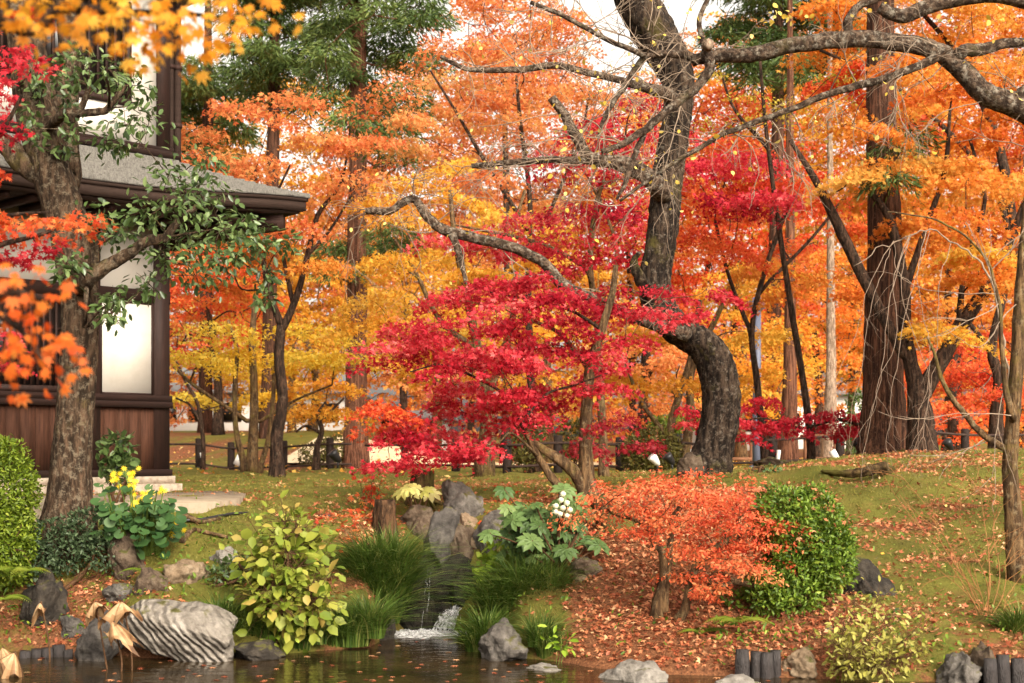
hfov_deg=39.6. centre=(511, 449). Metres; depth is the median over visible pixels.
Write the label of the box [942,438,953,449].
spotlight
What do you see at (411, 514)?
rock
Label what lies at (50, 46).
window
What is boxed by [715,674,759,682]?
rock
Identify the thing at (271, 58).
cedar tree
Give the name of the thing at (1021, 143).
maple tree
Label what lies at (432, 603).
rock
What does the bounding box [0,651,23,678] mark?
dry lotus
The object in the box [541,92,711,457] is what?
maple tree
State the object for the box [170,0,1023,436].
sky
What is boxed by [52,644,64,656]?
log piling
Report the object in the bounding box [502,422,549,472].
round shrub
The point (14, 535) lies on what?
clipped shrub
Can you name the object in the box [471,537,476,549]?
rock
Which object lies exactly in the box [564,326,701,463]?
maple tree
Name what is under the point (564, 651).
green seedling
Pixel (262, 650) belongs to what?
rock
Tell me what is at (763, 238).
maple tree
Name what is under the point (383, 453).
gravel path
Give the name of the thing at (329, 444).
rail fence
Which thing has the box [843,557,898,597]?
rock
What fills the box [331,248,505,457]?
maple tree
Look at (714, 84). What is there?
maple tree
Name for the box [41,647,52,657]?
log piling
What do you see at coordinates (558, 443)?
rail fence
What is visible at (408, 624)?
rock
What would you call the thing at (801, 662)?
rock
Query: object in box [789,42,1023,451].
maple tree
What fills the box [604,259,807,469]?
maple tree
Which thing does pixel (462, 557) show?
rock
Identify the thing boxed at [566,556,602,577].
rock
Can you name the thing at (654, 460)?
spotlight
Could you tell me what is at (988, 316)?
maple tree
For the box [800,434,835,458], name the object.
timber barrier
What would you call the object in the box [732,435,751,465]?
timber barrier
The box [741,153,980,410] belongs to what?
broadleaf tree
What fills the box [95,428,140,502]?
rhododendron shrub
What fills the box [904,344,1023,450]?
maple tree
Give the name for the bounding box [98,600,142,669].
dry lotus
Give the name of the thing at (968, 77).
cherry tree
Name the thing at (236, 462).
floodlight
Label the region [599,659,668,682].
rock
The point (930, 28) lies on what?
maple tree
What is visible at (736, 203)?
maple tree
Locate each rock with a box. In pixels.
[19,567,69,627]
[60,615,84,638]
[74,610,124,661]
[102,583,133,603]
[107,527,145,580]
[118,599,237,661]
[133,566,168,595]
[163,558,210,583]
[209,546,237,563]
[234,639,285,660]
[377,603,395,640]
[399,600,433,631]
[400,504,433,529]
[407,583,434,606]
[411,517,428,539]
[416,557,436,587]
[423,506,459,567]
[423,552,471,604]
[431,601,452,629]
[441,479,484,517]
[450,524,474,558]
[452,566,476,607]
[459,512,477,526]
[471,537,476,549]
[472,509,503,554]
[478,617,527,661]
[527,662,559,671]
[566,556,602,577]
[572,574,589,582]
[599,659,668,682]
[676,452,704,477]
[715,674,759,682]
[753,456,789,465]
[781,646,817,678]
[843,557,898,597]
[935,651,982,682]
[969,641,995,681]
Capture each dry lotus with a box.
[0,646,11,675]
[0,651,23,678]
[31,601,50,661]
[85,600,110,668]
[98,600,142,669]
[104,621,144,670]
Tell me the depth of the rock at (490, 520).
13.15 m
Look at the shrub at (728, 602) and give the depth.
11.13 m
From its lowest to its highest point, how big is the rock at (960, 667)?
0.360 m
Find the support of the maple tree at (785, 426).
on the ground at (864, 504)
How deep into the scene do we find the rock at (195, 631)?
10.69 m
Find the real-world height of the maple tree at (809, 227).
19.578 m
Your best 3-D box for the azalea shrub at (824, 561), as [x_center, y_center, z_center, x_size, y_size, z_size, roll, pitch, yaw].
[2.247,0.791,11.101,0.942,1.123,0.768,0,0,0]
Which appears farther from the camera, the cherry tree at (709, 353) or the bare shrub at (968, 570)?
the cherry tree at (709, 353)
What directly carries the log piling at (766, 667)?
on the ground at (864, 504)
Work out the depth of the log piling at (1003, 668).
9.70 m
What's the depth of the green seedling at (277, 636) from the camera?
11.13 m
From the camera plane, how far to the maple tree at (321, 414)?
30.00 m
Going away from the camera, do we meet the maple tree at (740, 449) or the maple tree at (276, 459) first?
the maple tree at (276, 459)
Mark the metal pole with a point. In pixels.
(756, 452)
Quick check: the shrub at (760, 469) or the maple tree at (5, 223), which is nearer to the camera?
the maple tree at (5, 223)
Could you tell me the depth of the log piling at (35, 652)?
10.96 m
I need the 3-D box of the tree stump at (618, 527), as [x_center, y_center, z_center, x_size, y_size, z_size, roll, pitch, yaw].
[0.983,0.631,13.032,0.569,0.552,0.488,0,0,0]
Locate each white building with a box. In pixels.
[170,382,369,430]
[367,410,458,450]
[682,382,861,449]
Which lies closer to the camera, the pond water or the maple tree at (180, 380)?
the pond water
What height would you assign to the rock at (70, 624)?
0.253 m
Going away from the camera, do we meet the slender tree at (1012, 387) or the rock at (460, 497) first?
the slender tree at (1012, 387)
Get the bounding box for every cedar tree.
[181,0,267,432]
[203,0,350,438]
[290,0,462,468]
[692,0,866,450]
[739,0,805,462]
[851,0,946,454]
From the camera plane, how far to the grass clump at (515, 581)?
11.79 m
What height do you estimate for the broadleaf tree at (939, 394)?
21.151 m
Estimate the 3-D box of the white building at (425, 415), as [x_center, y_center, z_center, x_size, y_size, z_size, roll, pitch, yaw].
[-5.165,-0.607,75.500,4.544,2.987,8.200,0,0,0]
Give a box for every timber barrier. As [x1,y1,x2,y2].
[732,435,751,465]
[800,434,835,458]
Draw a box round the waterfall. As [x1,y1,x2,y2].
[395,581,460,638]
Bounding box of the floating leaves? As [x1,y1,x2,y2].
[24,629,913,682]
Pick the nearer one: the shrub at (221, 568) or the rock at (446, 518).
the shrub at (221, 568)
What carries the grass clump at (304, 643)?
on the ground at (864, 504)
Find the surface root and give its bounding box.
[179,513,228,543]
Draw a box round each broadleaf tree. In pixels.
[170,256,297,382]
[236,174,453,422]
[375,179,593,440]
[511,171,701,440]
[618,154,826,437]
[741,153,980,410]
[904,130,1019,436]
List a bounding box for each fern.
[0,566,51,576]
[0,594,31,601]
[121,567,163,573]
[676,627,732,634]
[703,616,772,626]
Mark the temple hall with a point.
(132, 393)
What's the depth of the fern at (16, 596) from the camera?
11.15 m
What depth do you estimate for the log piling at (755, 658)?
9.98 m
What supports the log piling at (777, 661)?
on the ground at (864, 504)
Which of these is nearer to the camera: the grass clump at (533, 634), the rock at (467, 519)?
the grass clump at (533, 634)
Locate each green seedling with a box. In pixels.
[266,619,299,651]
[538,624,578,664]
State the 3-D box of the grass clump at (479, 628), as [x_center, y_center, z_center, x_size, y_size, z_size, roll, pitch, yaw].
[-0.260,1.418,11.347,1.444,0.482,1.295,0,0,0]
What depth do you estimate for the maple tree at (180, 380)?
61.43 m
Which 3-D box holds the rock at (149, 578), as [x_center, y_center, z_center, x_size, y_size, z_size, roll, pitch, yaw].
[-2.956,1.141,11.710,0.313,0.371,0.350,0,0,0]
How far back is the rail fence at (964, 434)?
25.94 m
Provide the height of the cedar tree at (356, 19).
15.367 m
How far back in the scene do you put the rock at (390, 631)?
12.02 m
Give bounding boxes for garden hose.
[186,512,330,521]
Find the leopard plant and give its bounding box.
[89,465,187,559]
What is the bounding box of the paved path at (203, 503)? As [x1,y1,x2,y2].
[6,491,245,523]
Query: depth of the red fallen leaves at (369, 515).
13.95 m
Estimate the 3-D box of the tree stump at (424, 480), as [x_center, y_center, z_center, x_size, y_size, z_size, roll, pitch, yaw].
[-0.996,0.451,14.995,0.570,0.494,0.416,0,0,33]
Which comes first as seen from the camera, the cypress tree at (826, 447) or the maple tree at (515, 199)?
the cypress tree at (826, 447)
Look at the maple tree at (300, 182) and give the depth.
57.29 m
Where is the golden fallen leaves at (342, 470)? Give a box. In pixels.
[170,428,977,629]
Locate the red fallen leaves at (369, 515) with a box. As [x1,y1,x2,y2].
[294,478,804,572]
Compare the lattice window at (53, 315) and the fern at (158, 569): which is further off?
the lattice window at (53, 315)
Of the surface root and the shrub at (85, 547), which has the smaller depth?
the shrub at (85, 547)
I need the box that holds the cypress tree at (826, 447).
[821,0,840,456]
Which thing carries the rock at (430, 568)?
on the ground at (864, 504)
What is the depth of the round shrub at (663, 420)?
33.89 m
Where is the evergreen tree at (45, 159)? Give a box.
[0,0,302,565]
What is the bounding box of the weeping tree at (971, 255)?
[821,228,1008,486]
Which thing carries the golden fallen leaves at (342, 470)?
on the ground at (864, 504)
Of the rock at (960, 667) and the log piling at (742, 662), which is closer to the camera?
the rock at (960, 667)
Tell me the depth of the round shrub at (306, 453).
32.81 m
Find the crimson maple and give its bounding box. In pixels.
[343,265,754,498]
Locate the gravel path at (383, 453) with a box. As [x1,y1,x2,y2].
[288,437,629,464]
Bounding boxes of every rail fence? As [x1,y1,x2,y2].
[170,438,351,469]
[365,435,694,473]
[733,429,1023,463]
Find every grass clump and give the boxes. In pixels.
[166,587,284,638]
[256,582,461,647]
[281,620,357,650]
[318,520,496,623]
[413,601,528,651]
[414,546,630,621]
[483,605,603,658]
[956,597,1023,633]
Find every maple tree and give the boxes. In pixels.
[0,0,305,408]
[0,5,118,379]
[170,103,292,431]
[170,244,299,434]
[170,295,378,472]
[170,358,276,469]
[172,77,419,432]
[181,84,408,477]
[204,254,386,430]
[274,377,376,469]
[297,61,523,443]
[320,154,578,476]
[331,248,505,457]
[340,0,638,472]
[401,80,718,476]
[415,0,607,460]
[428,31,624,457]
[456,250,641,466]
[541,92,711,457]
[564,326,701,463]
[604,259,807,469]
[614,10,865,436]
[638,85,846,456]
[672,266,825,461]
[672,395,860,454]
[676,133,903,459]
[729,24,970,455]
[738,247,866,456]
[776,0,1023,256]
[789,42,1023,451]
[821,52,1023,451]
[846,0,1023,412]
[904,271,1023,448]
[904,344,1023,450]
[936,253,1023,447]
[990,129,1023,310]
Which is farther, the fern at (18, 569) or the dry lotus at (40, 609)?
the fern at (18, 569)
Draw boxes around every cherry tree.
[321,0,741,475]
[484,0,1023,260]
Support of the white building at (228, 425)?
on the ground at (864, 504)
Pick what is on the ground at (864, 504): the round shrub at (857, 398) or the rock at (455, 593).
the round shrub at (857, 398)
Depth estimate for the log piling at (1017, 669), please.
9.69 m
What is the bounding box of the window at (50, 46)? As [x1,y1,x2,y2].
[39,0,131,104]
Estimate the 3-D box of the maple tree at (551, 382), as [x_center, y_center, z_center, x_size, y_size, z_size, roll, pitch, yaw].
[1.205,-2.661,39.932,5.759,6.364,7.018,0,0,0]
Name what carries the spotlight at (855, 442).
on the ground at (864, 504)
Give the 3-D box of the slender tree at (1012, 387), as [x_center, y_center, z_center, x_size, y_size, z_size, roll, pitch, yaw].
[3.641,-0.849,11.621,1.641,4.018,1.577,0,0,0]
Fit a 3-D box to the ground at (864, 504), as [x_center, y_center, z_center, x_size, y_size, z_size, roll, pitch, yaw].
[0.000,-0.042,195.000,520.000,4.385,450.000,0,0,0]
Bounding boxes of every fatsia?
[392,483,441,507]
[477,483,609,570]
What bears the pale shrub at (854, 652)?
on the ground at (864, 504)
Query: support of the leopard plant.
on the ground at (864, 504)
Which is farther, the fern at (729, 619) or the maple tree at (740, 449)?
the maple tree at (740, 449)
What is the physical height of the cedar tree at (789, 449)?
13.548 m
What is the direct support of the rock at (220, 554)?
on the ground at (864, 504)
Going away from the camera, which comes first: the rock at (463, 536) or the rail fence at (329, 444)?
the rock at (463, 536)
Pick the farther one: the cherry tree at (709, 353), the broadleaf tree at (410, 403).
the broadleaf tree at (410, 403)
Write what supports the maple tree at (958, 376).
on the ground at (864, 504)
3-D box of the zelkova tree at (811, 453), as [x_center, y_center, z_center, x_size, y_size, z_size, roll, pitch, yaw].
[4.280,-2.975,22.679,2.871,6.671,2.036,0,0,0]
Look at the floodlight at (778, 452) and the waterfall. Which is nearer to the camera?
the waterfall
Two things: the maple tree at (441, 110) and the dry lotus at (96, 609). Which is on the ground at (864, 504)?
the maple tree at (441, 110)
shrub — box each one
[0,433,48,595]
[0,504,122,589]
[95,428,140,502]
[200,549,250,586]
[293,433,344,466]
[472,528,516,586]
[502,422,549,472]
[547,466,817,621]
[553,416,579,463]
[617,424,687,471]
[645,405,699,434]
[721,574,801,613]
[741,480,860,619]
[745,462,781,473]
[811,576,935,682]
[842,386,861,454]
[871,452,1023,614]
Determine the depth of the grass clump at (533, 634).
10.86 m
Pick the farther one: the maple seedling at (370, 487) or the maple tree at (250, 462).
the maple tree at (250, 462)
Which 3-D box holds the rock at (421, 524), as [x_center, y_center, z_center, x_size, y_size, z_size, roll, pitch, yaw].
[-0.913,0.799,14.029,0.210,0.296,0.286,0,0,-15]
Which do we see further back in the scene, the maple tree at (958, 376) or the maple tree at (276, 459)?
the maple tree at (958, 376)
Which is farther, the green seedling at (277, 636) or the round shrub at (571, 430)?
the round shrub at (571, 430)
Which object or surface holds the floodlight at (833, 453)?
on the ground at (864, 504)
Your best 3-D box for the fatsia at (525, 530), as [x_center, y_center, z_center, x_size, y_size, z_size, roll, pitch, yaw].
[0.280,0.715,12.149,1.151,0.880,1.173,0,0,0]
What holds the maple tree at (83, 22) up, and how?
on the ground at (864, 504)
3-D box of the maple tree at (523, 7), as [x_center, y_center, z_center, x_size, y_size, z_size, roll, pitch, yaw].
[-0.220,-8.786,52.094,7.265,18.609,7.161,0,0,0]
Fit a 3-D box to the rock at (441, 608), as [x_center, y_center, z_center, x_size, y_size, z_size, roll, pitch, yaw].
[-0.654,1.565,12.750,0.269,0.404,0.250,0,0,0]
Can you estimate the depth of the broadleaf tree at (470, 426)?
94.82 m
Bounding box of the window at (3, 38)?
[0,0,10,78]
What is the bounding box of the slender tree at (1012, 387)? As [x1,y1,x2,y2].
[867,115,1023,583]
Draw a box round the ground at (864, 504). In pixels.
[0,422,1023,681]
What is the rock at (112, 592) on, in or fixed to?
on the ground at (864, 504)
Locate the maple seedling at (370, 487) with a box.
[345,472,393,510]
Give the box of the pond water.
[0,629,982,682]
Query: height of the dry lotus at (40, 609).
0.761 m
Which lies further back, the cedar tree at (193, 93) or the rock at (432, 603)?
the cedar tree at (193, 93)
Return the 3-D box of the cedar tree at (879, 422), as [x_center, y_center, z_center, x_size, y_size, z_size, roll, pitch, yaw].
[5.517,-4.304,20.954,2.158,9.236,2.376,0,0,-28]
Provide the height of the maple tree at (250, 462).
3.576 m
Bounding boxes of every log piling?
[19,650,30,658]
[31,648,40,657]
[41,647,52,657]
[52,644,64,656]
[64,649,73,656]
[735,649,749,676]
[750,651,760,677]
[760,652,773,678]
[770,649,780,677]
[982,658,997,682]
[996,654,1010,682]
[1010,658,1023,682]
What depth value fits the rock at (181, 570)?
11.76 m
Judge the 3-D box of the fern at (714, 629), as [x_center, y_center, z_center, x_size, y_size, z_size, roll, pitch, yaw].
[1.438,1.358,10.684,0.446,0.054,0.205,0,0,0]
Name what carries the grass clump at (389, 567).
on the ground at (864, 504)
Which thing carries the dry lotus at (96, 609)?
on the pond water
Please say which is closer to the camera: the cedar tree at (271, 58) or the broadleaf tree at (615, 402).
the cedar tree at (271, 58)
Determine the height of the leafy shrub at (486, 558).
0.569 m
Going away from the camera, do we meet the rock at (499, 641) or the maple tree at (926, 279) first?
the rock at (499, 641)
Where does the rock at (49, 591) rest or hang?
on the ground at (864, 504)
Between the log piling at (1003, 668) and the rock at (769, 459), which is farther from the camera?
the rock at (769, 459)
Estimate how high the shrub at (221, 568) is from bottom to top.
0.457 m
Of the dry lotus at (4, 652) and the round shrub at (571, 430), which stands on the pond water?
the dry lotus at (4, 652)
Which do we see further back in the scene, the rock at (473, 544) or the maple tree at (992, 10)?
the maple tree at (992, 10)
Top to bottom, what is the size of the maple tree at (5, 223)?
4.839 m
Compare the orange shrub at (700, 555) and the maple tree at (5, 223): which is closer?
the maple tree at (5, 223)
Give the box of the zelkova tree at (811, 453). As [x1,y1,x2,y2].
[693,61,863,459]
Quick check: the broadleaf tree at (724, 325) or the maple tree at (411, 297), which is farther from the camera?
the broadleaf tree at (724, 325)
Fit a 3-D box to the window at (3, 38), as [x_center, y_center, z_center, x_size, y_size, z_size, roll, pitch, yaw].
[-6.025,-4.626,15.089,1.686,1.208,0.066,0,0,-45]
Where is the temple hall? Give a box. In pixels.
[0,0,309,493]
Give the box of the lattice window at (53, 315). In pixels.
[0,293,60,391]
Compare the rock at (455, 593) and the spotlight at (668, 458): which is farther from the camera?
the spotlight at (668, 458)
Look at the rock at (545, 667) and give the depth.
10.38 m
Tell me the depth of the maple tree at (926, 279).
55.67 m
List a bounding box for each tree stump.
[371,499,399,545]
[404,470,442,509]
[590,489,639,537]
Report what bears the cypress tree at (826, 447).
on the ground at (864, 504)
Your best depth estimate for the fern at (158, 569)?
11.84 m
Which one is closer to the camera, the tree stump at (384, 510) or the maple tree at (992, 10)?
the tree stump at (384, 510)
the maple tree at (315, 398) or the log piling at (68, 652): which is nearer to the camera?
the log piling at (68, 652)
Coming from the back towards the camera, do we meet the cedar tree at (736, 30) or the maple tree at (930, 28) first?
the maple tree at (930, 28)
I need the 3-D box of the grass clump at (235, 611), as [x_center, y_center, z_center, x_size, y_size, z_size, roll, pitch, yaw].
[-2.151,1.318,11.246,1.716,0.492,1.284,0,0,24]
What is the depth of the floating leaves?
10.20 m
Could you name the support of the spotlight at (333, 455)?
on the ground at (864, 504)
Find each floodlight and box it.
[233,454,239,470]
[776,450,780,458]
[829,449,838,457]
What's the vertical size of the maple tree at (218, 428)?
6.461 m
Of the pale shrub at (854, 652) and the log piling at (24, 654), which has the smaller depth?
the pale shrub at (854, 652)
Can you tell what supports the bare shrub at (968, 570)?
on the ground at (864, 504)
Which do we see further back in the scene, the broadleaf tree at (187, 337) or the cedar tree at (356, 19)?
the broadleaf tree at (187, 337)
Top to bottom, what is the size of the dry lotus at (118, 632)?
0.673 m
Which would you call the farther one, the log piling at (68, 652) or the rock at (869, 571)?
the rock at (869, 571)
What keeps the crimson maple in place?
on the ground at (864, 504)
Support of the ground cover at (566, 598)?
on the ground at (864, 504)
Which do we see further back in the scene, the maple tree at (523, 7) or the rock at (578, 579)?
the maple tree at (523, 7)
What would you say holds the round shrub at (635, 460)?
on the ground at (864, 504)
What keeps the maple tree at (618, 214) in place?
on the ground at (864, 504)
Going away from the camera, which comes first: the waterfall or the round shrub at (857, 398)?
the waterfall
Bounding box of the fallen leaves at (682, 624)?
[0,443,1023,674]
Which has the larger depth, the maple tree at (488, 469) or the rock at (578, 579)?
the maple tree at (488, 469)
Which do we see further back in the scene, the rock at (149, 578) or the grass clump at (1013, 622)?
the rock at (149, 578)
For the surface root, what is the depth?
12.87 m
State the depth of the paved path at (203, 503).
14.36 m
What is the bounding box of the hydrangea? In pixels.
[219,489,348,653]
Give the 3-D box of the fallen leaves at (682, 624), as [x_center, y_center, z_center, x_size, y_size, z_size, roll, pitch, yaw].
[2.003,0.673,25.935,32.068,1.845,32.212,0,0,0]
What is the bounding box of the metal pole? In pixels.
[748,297,764,466]
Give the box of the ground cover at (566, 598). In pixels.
[0,489,1023,670]
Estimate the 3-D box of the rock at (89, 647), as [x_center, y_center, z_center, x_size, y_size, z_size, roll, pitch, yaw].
[-3.146,1.481,10.910,0.399,0.537,0.400,0,0,0]
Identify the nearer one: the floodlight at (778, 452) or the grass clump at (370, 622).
the grass clump at (370, 622)
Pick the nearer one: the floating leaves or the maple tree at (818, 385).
the floating leaves
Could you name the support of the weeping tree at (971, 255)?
on the ground at (864, 504)
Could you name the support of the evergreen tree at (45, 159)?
on the ground at (864, 504)
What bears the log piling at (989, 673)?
on the ground at (864, 504)
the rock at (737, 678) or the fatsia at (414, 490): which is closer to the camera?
the rock at (737, 678)
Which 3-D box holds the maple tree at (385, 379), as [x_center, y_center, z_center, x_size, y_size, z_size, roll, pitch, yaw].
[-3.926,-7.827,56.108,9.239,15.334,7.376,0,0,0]
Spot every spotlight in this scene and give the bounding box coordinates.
[327,448,341,467]
[648,454,659,472]
[663,452,674,468]
[851,437,858,447]
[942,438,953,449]
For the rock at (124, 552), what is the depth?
12.02 m
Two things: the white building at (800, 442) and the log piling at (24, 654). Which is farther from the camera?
the white building at (800, 442)
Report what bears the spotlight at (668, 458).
on the ground at (864, 504)
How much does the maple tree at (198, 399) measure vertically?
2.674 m
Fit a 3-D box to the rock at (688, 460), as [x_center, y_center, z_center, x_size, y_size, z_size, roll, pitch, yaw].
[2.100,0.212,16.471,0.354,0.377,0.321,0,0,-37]
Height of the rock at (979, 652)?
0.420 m

